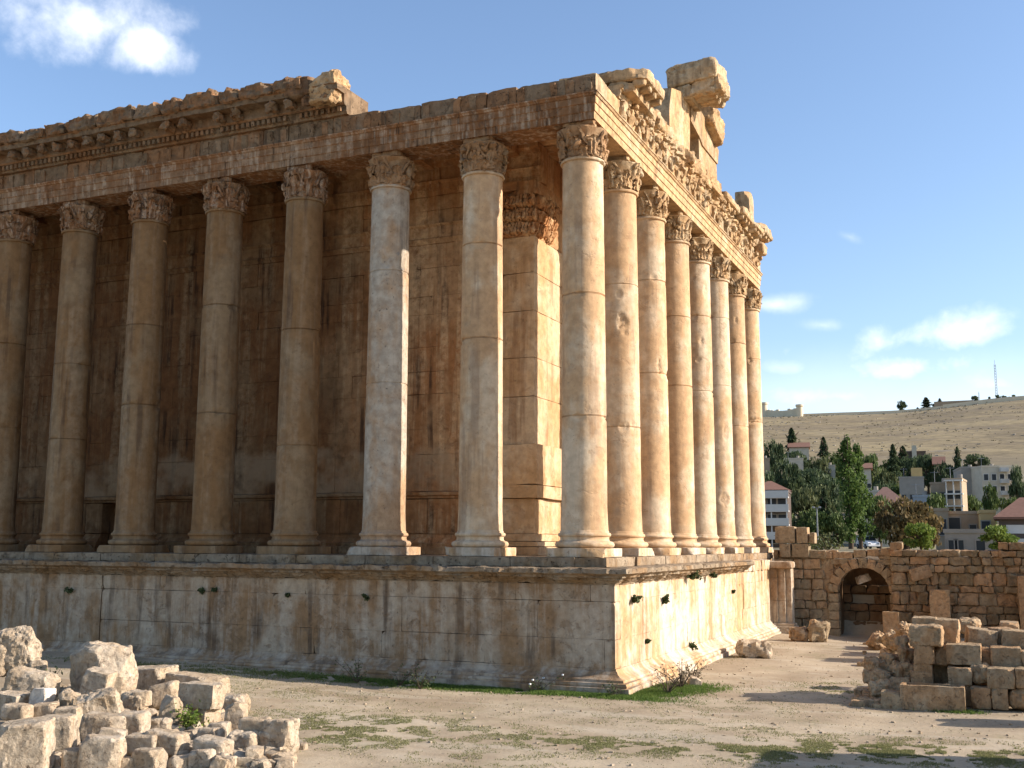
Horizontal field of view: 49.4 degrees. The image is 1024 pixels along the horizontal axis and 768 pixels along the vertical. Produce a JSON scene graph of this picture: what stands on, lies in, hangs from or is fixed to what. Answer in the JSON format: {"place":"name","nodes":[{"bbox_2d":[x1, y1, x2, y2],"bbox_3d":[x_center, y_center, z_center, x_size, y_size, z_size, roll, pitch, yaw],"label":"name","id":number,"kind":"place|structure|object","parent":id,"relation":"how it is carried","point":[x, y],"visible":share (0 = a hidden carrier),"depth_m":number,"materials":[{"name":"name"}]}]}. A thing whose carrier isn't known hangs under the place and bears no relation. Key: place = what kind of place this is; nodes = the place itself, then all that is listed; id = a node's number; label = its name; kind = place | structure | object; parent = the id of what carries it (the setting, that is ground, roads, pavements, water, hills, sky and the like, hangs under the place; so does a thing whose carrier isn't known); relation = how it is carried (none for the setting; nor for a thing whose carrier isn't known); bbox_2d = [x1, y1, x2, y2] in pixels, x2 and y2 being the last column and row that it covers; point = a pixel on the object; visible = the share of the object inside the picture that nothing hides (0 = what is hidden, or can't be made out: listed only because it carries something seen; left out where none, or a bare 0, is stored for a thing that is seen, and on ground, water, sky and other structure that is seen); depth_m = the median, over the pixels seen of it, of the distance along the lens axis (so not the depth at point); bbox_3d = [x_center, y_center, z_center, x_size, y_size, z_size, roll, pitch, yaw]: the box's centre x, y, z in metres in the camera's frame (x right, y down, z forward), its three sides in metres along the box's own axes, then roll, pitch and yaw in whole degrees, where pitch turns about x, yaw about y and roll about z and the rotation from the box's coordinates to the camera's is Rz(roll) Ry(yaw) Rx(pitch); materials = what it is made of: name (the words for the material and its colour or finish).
{"place":"outdoors","nodes":[
{"label":"outdoors","id":0,"kind":"place"},
{"bbox_2d":[0,400,1023,767],"bbox_3d":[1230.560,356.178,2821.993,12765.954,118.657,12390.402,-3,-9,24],"label":"ground","id":1,"kind":"structure","parent":0,"point":[824,660],"depth_m":36.81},
{"bbox_2d":[0,690,29,709],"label":"stone block","id":2,"kind":"object","parent":1,"relation":"on","point":[9,696],"depth_m":33.53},
{"bbox_2d":[0,625,42,671],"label":"boulder","id":3,"kind":"object","parent":1,"relation":"on","point":[22,643],"visible":0.76,"depth_m":38.24,"materials":[{"name":"stone"}]},
{"bbox_2d":[0,717,55,767],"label":"stone block","id":4,"kind":"object","parent":1,"relation":"on","point":[28,743],"depth_m":26.32,"materials":[{"name":"stone"}]},
{"bbox_2d":[3,666,60,700],"bbox_3d":[-15.354,9.630,35.629,1.638,1.166,1.014,0,-8,1],"label":"boulder","id":5,"kind":"object","parent":1,"relation":"on","point":[24,679],"visible":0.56,"depth_m":35.22,"materials":[{"name":"stone"}]},
{"bbox_2d":[39,713,79,751],"bbox_3d":[-11.757,9.097,28.761,0.979,1.104,1.103,1,-8,-7],"label":"stone block","id":6,"kind":"object","parent":1,"relation":"on","point":[67,734],"depth_m":28.36,"materials":[{"name":"stone"}]},
{"bbox_2d":[61,747,78,767],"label":"stone block","id":7,"kind":"object","parent":1,"relation":"on","point":[69,759],"depth_m":26.71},
{"bbox_2d":[76,687,123,714],"bbox_3d":[-12.139,9.527,32.757,1.339,1.126,1.024,2,-8,-15],"label":"stone slab","id":8,"kind":"object","parent":1,"relation":"on","point":[108,699],"depth_m":32.44,"materials":[{"name":"stone"}]},
{"bbox_2d":[77,733,126,767],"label":"stone block","id":9,"kind":"object","parent":1,"relation":"on","point":[101,751],"depth_m":26.67,"materials":[{"name":"stone"}]},
{"bbox_2d":[79,711,126,740],"bbox_3d":[-11.083,9.395,30.340,1.231,0.876,0.920,0,-8,4],"label":"stone block","id":10,"kind":"object","parent":1,"relation":"on","point":[92,722],"depth_m":29.98,"materials":[{"name":"stone"}]},
{"bbox_2d":[69,640,138,696],"bbox_3d":[-13.846,9.735,37.636,2.297,2.053,1.793,-3,-9,24],"label":"boulder","id":11,"kind":"object","parent":1,"relation":"on","point":[119,658],"visible":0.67,"depth_m":37.05,"materials":[{"name":"stone"}]},
{"bbox_2d":[118,710,150,734],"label":"stone block","id":12,"kind":"object","parent":1,"relation":"on","point":[138,721],"depth_m":30.28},
{"bbox_2d":[0,683,296,767],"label":"rubble","id":13,"kind":"object","parent":1,"relation":"on","point":[280,757],"visible":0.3,"depth_m":27.40,"materials":[{"name":"stone"}]},
{"bbox_2d":[0,703,33,720],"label":"flat stone","id":14,"kind":"object","parent":13,"relation":"on","point":[12,711],"visible":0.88,"depth_m":32.17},
{"bbox_2d":[33,702,59,716],"bbox_3d":[-13.741,9.636,32.818,0.697,0.490,0.529,0,-8,2],"label":"stone slab","id":15,"kind":"object","parent":13,"relation":"on","point":[42,708],"depth_m":32.59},
{"bbox_2d":[28,687,55,704],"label":"carved block","id":16,"kind":"object","parent":15,"relation":"on","point":[39,695],"depth_m":33.44,"materials":[{"name":"white stone"}]},
{"bbox_2d":[58,688,80,706],"bbox_3d":[-13.280,9.559,33.542,0.761,0.776,0.668,2,-8,-13],"label":"round stone","id":17,"kind":"object","parent":13,"relation":"on","point":[67,696],"visible":0.52,"depth_m":33.28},
{"bbox_2d":[79,666,117,694],"bbox_3d":[-13.298,9.689,35.705,0.993,1.165,0.778,0,-8,5],"label":"stone block","id":18,"kind":"object","parent":13,"relation":"on","point":[94,678],"depth_m":35.38,"materials":[{"name":"stone"}]},
{"bbox_2d":[120,689,151,710],"bbox_3d":[-11.787,9.969,34.793,0.897,0.777,0.759,-1,-8,7],"label":"round stone","id":19,"kind":"object","parent":13,"relation":"on","point":[130,701],"visible":0.65,"depth_m":34.46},
{"bbox_2d":[125,732,156,754],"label":"stone block","id":20,"kind":"object","parent":13,"relation":"on","point":[136,740],"depth_m":27.69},
{"bbox_2d":[144,728,189,755],"bbox_3d":[-8.742,9.049,28.114,1.065,0.601,0.671,-2,-8,15],"label":"stone slab","id":21,"kind":"object","parent":13,"relation":"on","point":[171,742],"depth_m":27.82,"materials":[{"name":"stone"}]},
{"bbox_2d":[130,747,167,767],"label":"stone block","id":22,"kind":"object","parent":1,"relation":"on","point":[148,757],"depth_m":26.91,"materials":[{"name":"stone"}]},
{"bbox_2d":[136,664,178,689],"bbox_3d":[-12.940,10.591,39.926,1.777,1.003,1.128,-4,-9,28],"label":"stone slab","id":23,"kind":"object","parent":1,"relation":"on","point":[149,675],"depth_m":39.38,"materials":[{"name":"stone"}]},
{"bbox_2d":[148,680,179,709],"bbox_3d":[-11.278,10.106,36.158,0.997,0.929,0.950,1,-8,-3],"label":"stone block","id":24,"kind":"object","parent":1,"relation":"on","point":[160,691],"depth_m":35.75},
{"bbox_2d":[158,694,183,725],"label":"stone block","id":25,"kind":"object","parent":1,"relation":"on","point":[167,705],"depth_m":32.43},
{"bbox_2d":[169,699,209,728],"bbox_3d":[-9.363,9.672,32.154,1.140,0.956,1.371,1,-8,-6],"label":"bush","id":26,"kind":"object","parent":1,"relation":"on","point":[189,718],"visible":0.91,"depth_m":32.15,"materials":[{"name":"green plant"}]},
{"bbox_2d":[165,671,230,693],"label":"stone slab","id":27,"kind":"structure","parent":1,"relation":"on","point":[183,676],"depth_m":38.48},
{"bbox_2d":[188,748,215,767],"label":"stone block","id":28,"kind":"object","parent":1,"relation":"on","point":[200,758],"depth_m":27.17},
{"bbox_2d":[188,708,220,726],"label":"stone block","id":29,"kind":"object","parent":1,"relation":"on","point":[214,715],"depth_m":32.87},
{"bbox_2d":[178,681,226,709],"bbox_3d":[-9.237,9.298,33.208,1.299,0.762,0.850,-3,-9,24],"label":"stone block","id":30,"kind":"object","parent":29,"relation":"on","point":[210,695],"depth_m":32.88,"materials":[{"name":"stone"}]},
{"bbox_2d":[192,734,233,754],"bbox_3d":[-7.481,9.121,27.850,0.997,0.596,0.635,-3,-9,24],"label":"stone slab","id":31,"kind":"object","parent":1,"relation":"on","point":[219,744],"depth_m":27.66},
{"bbox_2d":[224,702,247,730],"bbox_3d":[-7.881,9.555,31.697,0.670,0.962,0.487,0,-8,2],"label":"standing stone","id":32,"kind":"object","parent":1,"relation":"on","point":[235,712],"visible":0.52,"depth_m":31.51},
{"bbox_2d":[222,693,250,710],"bbox_3d":[-9.003,10.353,35.973,1.046,0.661,0.821,-3,-9,24],"label":"flat stone","id":33,"kind":"object","parent":1,"relation":"on","point":[230,698],"visible":0.37,"depth_m":35.70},
{"bbox_2d":[226,729,258,748],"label":"stone block","id":34,"kind":"object","parent":1,"relation":"on","point":[243,739],"depth_m":28.76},
{"bbox_2d":[238,716,271,730],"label":"stone block","id":35,"kind":"object","parent":34,"relation":"on","point":[249,723],"depth_m":29.24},
{"bbox_2d":[263,717,299,752],"bbox_3d":[-6.071,9.263,29.216,0.839,0.947,0.755,-2,-8,15],"label":"stone block","id":36,"kind":"object","parent":1,"relation":"on","point":[283,732],"depth_m":28.96,"materials":[{"name":"stone"}]},
{"bbox_2d":[0,56,798,694],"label":"ruined temple","id":37,"kind":"structure","parent":1,"relation":"on","point":[464,390],"depth_m":52.71,"materials":[{"name":"stone"}]},
{"bbox_2d":[148,637,1018,767],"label":"pebbles","id":38,"kind":"object","parent":1,"relation":"on","point":[774,723],"visible":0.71,"depth_m":35.06,"materials":[{"name":"stone"}]},
{"bbox_2d":[247,668,991,714],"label":"grass","id":39,"kind":"structure","parent":1,"relation":"on","point":[654,693],"depth_m":41.74,"materials":[{"name":"plant"}]},
{"bbox_2d":[649,665,690,691],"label":"shrub","id":40,"kind":"object","parent":1,"relation":"on","point":[669,688],"visible":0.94,"depth_m":41.24,"materials":[{"name":"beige plant"}]},
{"bbox_2d":[735,638,772,658],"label":"broken block","id":41,"kind":"object","parent":1,"relation":"on","point":[751,648],"depth_m":53.83,"materials":[{"name":"stone"}]},
{"bbox_2d":[763,439,788,476],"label":"broadleaf tree","id":42,"kind":"object","parent":1,"relation":"on","point":[776,452],"visible":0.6,"depth_m":368.50,"materials":[{"name":"green plant"}]},
{"bbox_2d":[765,490,791,547],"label":"terrace house","id":43,"kind":"structure","parent":1,"relation":"on","point":[777,508],"depth_m":168.11,"materials":[{"name":"concrete"}]},
{"bbox_2d":[762,402,803,416],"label":"ridge fort","id":44,"kind":"structure","parent":1,"relation":"on","point":[797,411],"depth_m":876.48,"materials":[{"name":"stone"}]},
{"bbox_2d":[775,457,805,492],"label":"broadleaf tree","id":45,"kind":"object","parent":1,"relation":"on","point":[790,478],"visible":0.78,"depth_m":279.61,"materials":[{"name":"green plant"}]},
{"bbox_2d":[789,626,808,640],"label":"boulder","id":46,"kind":"object","parent":1,"relation":"on","point":[798,633],"visible":0.98,"depth_m":62.86,"materials":[{"name":"stone"}]},
{"bbox_2d":[791,486,819,526],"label":"broadleaf tree","id":47,"kind":"object","parent":1,"relation":"on","point":[803,499],"visible":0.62,"depth_m":182.24,"materials":[{"name":"green plant"}]},
{"bbox_2d":[793,468,830,493],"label":"broadleaf tree","id":48,"kind":"object","parent":1,"relation":"on","point":[808,475],"visible":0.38,"depth_m":286.90,"materials":[{"name":"green plant"}]},
{"bbox_2d":[796,507,828,546],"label":"broadleaf tree","id":49,"kind":"object","parent":1,"relation":"on","point":[810,522],"visible":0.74,"depth_m":133.39,"materials":[{"name":"green plant"}]},
{"bbox_2d":[807,619,830,641],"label":"boulder","id":50,"kind":"object","parent":1,"relation":"on","point":[818,631],"visible":0.97,"depth_m":62.51,"materials":[{"name":"stone"}]},
{"bbox_2d":[818,487,835,547],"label":"conifer tree","id":51,"kind":"object","parent":1,"relation":"on","point":[824,503],"visible":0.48,"depth_m":152.91,"materials":[{"name":"green plant"}]},
{"bbox_2d":[812,476,844,512],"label":"broadleaf tree","id":52,"kind":"object","parent":1,"relation":"on","point":[833,488],"visible":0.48,"depth_m":247.36,"materials":[{"name":"green plant"}]},
{"bbox_2d":[773,526,892,636],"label":"arched wall","id":53,"kind":"structure","parent":1,"relation":"on","point":[828,584],"depth_m":71.39,"materials":[{"name":"stone"}]},
{"bbox_2d":[843,568,890,624],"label":"blocked doorway","id":54,"kind":"structure","parent":53,"relation":"in","point":[877,587],"depth_m":72.10,"materials":[{"name":"stone"}]},
{"bbox_2d":[825,512,849,548],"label":"broadleaf tree","id":55,"kind":"object","parent":1,"relation":"on","point":[842,531],"visible":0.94,"depth_m":132.82,"materials":[{"name":"green plant"}]},
{"bbox_2d":[835,434,866,548],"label":"poplar tree","id":56,"kind":"object","parent":1,"relation":"on","point":[848,466],"visible":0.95,"depth_m":142.64,"materials":[{"name":"green plant"}]},
{"bbox_2d":[852,443,875,548],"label":"poplar tree","id":57,"kind":"object","parent":1,"relation":"on","point":[861,532],"visible":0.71,"depth_m":143.75,"materials":[{"name":"green plant"}]},
{"bbox_2d":[803,406,942,415],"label":"ridge wall","id":58,"kind":"structure","parent":1,"relation":"on","point":[872,412],"depth_m":860.91,"materials":[{"name":"stone"}]},
{"bbox_2d":[864,494,893,548],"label":"broadleaf tree","id":59,"kind":"object","parent":1,"relation":"on","point":[880,535],"visible":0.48,"depth_m":150.33,"materials":[{"name":"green plant"}]},
{"bbox_2d":[881,689,900,709],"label":"stone block","id":60,"kind":"object","parent":1,"relation":"on","point":[890,699],"depth_m":37.95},
{"bbox_2d":[882,611,899,633],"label":"upright slab","id":61,"kind":"object","parent":1,"relation":"on","point":[891,620],"depth_m":65.38,"materials":[{"name":"stone"}]},
{"bbox_2d":[763,402,1019,464],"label":"scrub","id":62,"kind":"object","parent":1,"relation":"on","point":[901,425],"visible":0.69,"depth_m":662.62,"materials":[{"name":"green plant"}]},
{"bbox_2d":[886,444,902,480],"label":"conifer tree","id":63,"kind":"object","parent":1,"relation":"on","point":[892,460],"visible":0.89,"depth_m":358.89,"materials":[{"name":"green plant"}]},
{"bbox_2d":[849,641,963,708],"bbox_3d":[18.329,13.150,52.609,5.363,0.665,31.600,-3,-9,24],"label":"rubble","id":64,"kind":"object","parent":1,"relation":"on","point":[862,698],"visible":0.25,"depth_m":39.08,"materials":[{"name":"stone"}]},
{"bbox_2d":[868,678,895,696],"bbox_3d":[13.192,10.778,39.384,1.128,0.710,0.747,-1,-8,8],"label":"tumbled stone","id":65,"kind":"object","parent":64,"relation":"on","point":[876,687],"visible":0.68,"depth_m":39.17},
{"bbox_2d":[862,669,890,683],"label":"tumbled stone","id":66,"kind":"object","parent":65,"relation":"on","point":[873,675],"visible":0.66,"depth_m":39.89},
{"bbox_2d":[889,677,910,689],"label":"tumbled stone","id":67,"kind":"object","parent":64,"relation":"on","point":[896,681],"visible":0.38,"depth_m":39.16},
{"bbox_2d":[885,663,903,676],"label":"tumbled stone","id":68,"kind":"object","parent":67,"relation":"on","point":[896,669],"visible":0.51,"depth_m":39.79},
{"bbox_2d":[863,656,887,670],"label":"tumbled stone","id":69,"kind":"object","parent":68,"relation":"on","point":[872,663],"visible":0.78,"depth_m":40.46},
{"bbox_2d":[872,494,943,549],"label":"broadleaf tree","id":70,"kind":"object","parent":1,"relation":"on","point":[906,511],"visible":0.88,"depth_m":106.78,"materials":[{"name":"green plant"}]},
{"bbox_2d":[899,468,923,500],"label":"grey house","id":71,"kind":"structure","parent":1,"relation":"on","point":[908,490],"depth_m":248.86,"materials":[{"name":"concrete"}]},
{"bbox_2d":[902,522,936,549],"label":"broadleaf tree","id":72,"kind":"object","parent":1,"relation":"on","point":[923,540],"visible":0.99,"depth_m":77.87,"materials":[{"name":"green plant"}]},
{"bbox_2d":[910,670,934,682],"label":"stone block","id":73,"kind":"object","parent":1,"relation":"on","point":[926,677],"depth_m":38.86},
{"bbox_2d":[916,454,933,493],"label":"broadleaf tree","id":74,"kind":"object","parent":1,"relation":"on","point":[924,462],"visible":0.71,"depth_m":326.68,"materials":[{"name":"green plant"}]},
{"bbox_2d":[900,682,965,712],"bbox_3d":[14.358,10.665,37.909,2.070,0.859,1.088,-3,-9,24],"label":"stone block","id":75,"kind":"object","parent":1,"relation":"on","point":[922,696],"visible":0.99,"depth_m":37.48,"materials":[{"name":"stone"}]},
{"bbox_2d":[947,665,972,684],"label":"stone block","id":76,"kind":"object","parent":75,"relation":"on","point":[958,674],"depth_m":38.30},
{"bbox_2d":[929,589,950,617],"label":"upright slab","id":77,"kind":"structure","parent":1,"relation":"on","point":[939,603],"depth_m":66.34,"materials":[{"name":"stone"}]},
{"bbox_2d":[933,508,948,549],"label":"stone house","id":78,"kind":"structure","parent":1,"relation":"on","point":[943,513],"depth_m":127.73,"materials":[{"name":"concrete"}]},
{"bbox_2d":[931,460,953,481],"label":"broadleaf tree","id":79,"kind":"object","parent":1,"relation":"on","point":[946,471],"visible":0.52,"depth_m":306.26,"materials":[{"name":"green plant"}]},
{"bbox_2d":[934,664,974,684],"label":"stone block","id":80,"kind":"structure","parent":1,"relation":"on","point":[941,674],"depth_m":39.61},
{"bbox_2d":[935,644,948,665],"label":"stone block","id":81,"kind":"object","parent":80,"relation":"on","point":[940,656],"depth_m":39.07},
{"bbox_2d":[933,617,960,643],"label":"stone block","id":82,"kind":"object","parent":81,"relation":"on","point":[952,629],"depth_m":39.70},
{"bbox_2d":[945,642,981,664],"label":"stone block","id":83,"kind":"object","parent":80,"relation":"on","point":[964,653],"depth_m":38.60,"materials":[{"name":"stone"}]},
{"bbox_2d":[944,474,967,510],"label":"white frame house","id":84,"kind":"structure","parent":1,"relation":"on","point":[956,494],"depth_m":189.79,"materials":[{"name":"concrete"}]},
{"bbox_2d":[890,541,1023,637],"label":"rubble wall","id":85,"kind":"structure","parent":1,"relation":"on","point":[985,588],"depth_m":67.31,"materials":[{"name":"stone"}]},
{"bbox_2d":[948,511,978,528],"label":"roofless house","id":86,"kind":"structure","parent":1,"relation":"on","point":[963,519],"depth_m":128.88,"materials":[{"name":"concrete"}]},
{"bbox_2d":[953,459,975,495],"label":"apartment wing","id":87,"kind":"structure","parent":1,"relation":"on","point":[965,472],"depth_m":247.67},
{"bbox_2d":[943,529,996,550],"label":"stone house","id":88,"kind":"structure","parent":1,"relation":"on","point":[962,539],"depth_m":96.37,"materials":[{"name":"concrete"}]},
{"bbox_2d":[963,453,990,466],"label":"broadleaf tree","id":89,"kind":"object","parent":1,"relation":"on","point":[971,459],"visible":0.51,"depth_m":359.72,"materials":[{"name":"green plant"}]},
{"bbox_2d":[970,684,991,708],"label":"stone block","id":90,"kind":"object","parent":1,"relation":"on","point":[980,696],"depth_m":37.56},
{"bbox_2d":[970,662,989,684],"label":"stone block","id":91,"kind":"object","parent":90,"relation":"on","point":[979,676],"depth_m":38.14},
{"bbox_2d":[943,396,1023,407],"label":"ridge wall","id":92,"kind":"structure","parent":1,"relation":"on","point":[994,400],"depth_m":834.53,"materials":[{"name":"stone"}]},
{"bbox_2d":[977,510,995,528],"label":"yellow house","id":93,"kind":"structure","parent":1,"relation":"on","point":[985,519],"depth_m":123.41,"materials":[{"name":"paint"}]},
{"bbox_2d":[981,482,1000,523],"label":"tree","id":94,"kind":"object","parent":1,"relation":"on","point":[989,501],"visible":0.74,"depth_m":219.10,"materials":[{"name":"green plant"}]},
{"bbox_2d":[970,458,1014,521],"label":"apartment block","id":95,"kind":"structure","parent":1,"relation":"on","point":[998,477],"depth_m":239.82,"materials":[{"name":"beige paint"}]},
{"bbox_2d":[978,524,1019,549],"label":"broadleaf tree","id":96,"kind":"object","parent":1,"relation":"on","point":[999,533],"visible":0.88,"depth_m":77.70,"materials":[{"name":"green plant"}]},
{"bbox_2d":[991,688,1008,709],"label":"stone block","id":97,"kind":"object","parent":1,"relation":"on","point":[999,699],"depth_m":37.28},
{"bbox_2d":[987,665,1015,688],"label":"stone block","id":98,"kind":"object","parent":97,"relation":"on","point":[1000,677],"depth_m":37.41,"materials":[{"name":"stone"}]},
{"bbox_2d":[993,497,1023,549],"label":"red tile restaurant","id":99,"kind":"structure","parent":1,"relation":"on","point":[1011,516],"depth_m":116.10,"materials":[{"name":"tile"}]},
{"bbox_2d":[1007,465,1023,498],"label":"broadleaf tree","id":100,"kind":"object","parent":1,"relation":"on","point":[1016,486],"visible":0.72,"depth_m":235.55,"materials":[{"name":"green plant"}]},
{"bbox_2d":[1008,688,1023,710],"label":"stone block","id":101,"kind":"object","parent":1,"relation":"on","point":[1016,698],"depth_m":37.17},
{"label":"stone block","id":102,"kind":"object","parent":1,"relation":"on","visible":0},
{"bbox_2d":[990,644,1021,666],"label":"stone block","id":103,"kind":"object","parent":102,"relation":"on","point":[1001,655],"depth_m":38.34,"materials":[{"name":"stone"}]},
{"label":"stone block","id":104,"kind":"object","parent":1,"relation":"on","visible":0},
{"bbox_2d":[964,626,997,645],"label":"stone block","id":105,"kind":"object","parent":104,"relation":"on","point":[984,636],"depth_m":39.72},
{"bbox_2d":[1001,629,1023,648],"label":"stone block","id":106,"kind":"object","parent":104,"relation":"on","point":[1012,637],"depth_m":39.22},
{"bbox_2d":[0,0,1023,413],"label":"sky","id":107,"kind":"structure","parent":0,"point":[878,144],"materials":[{"name":"blue"}]},
{"bbox_2d":[43,639,1023,767],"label":"grass","id":108,"kind":"structure","parent":0,"point":[896,753],"depth_m":31.32,"materials":[{"name":"plant"}]},
{"bbox_2d":[914,646,934,664],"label":"stone block","id":109,"kind":"object","parent":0,"point":[924,654],"depth_m":38.91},
{"bbox_2d":[908,623,943,646],"bbox_3d":[14.710,8.912,39.464,1.165,0.783,1.181,-3,-9,24],"label":"stone block","id":110,"kind":"object","parent":109,"relation":"on","point":[930,634],"depth_m":38.99,"materials":[{"name":"stone"}]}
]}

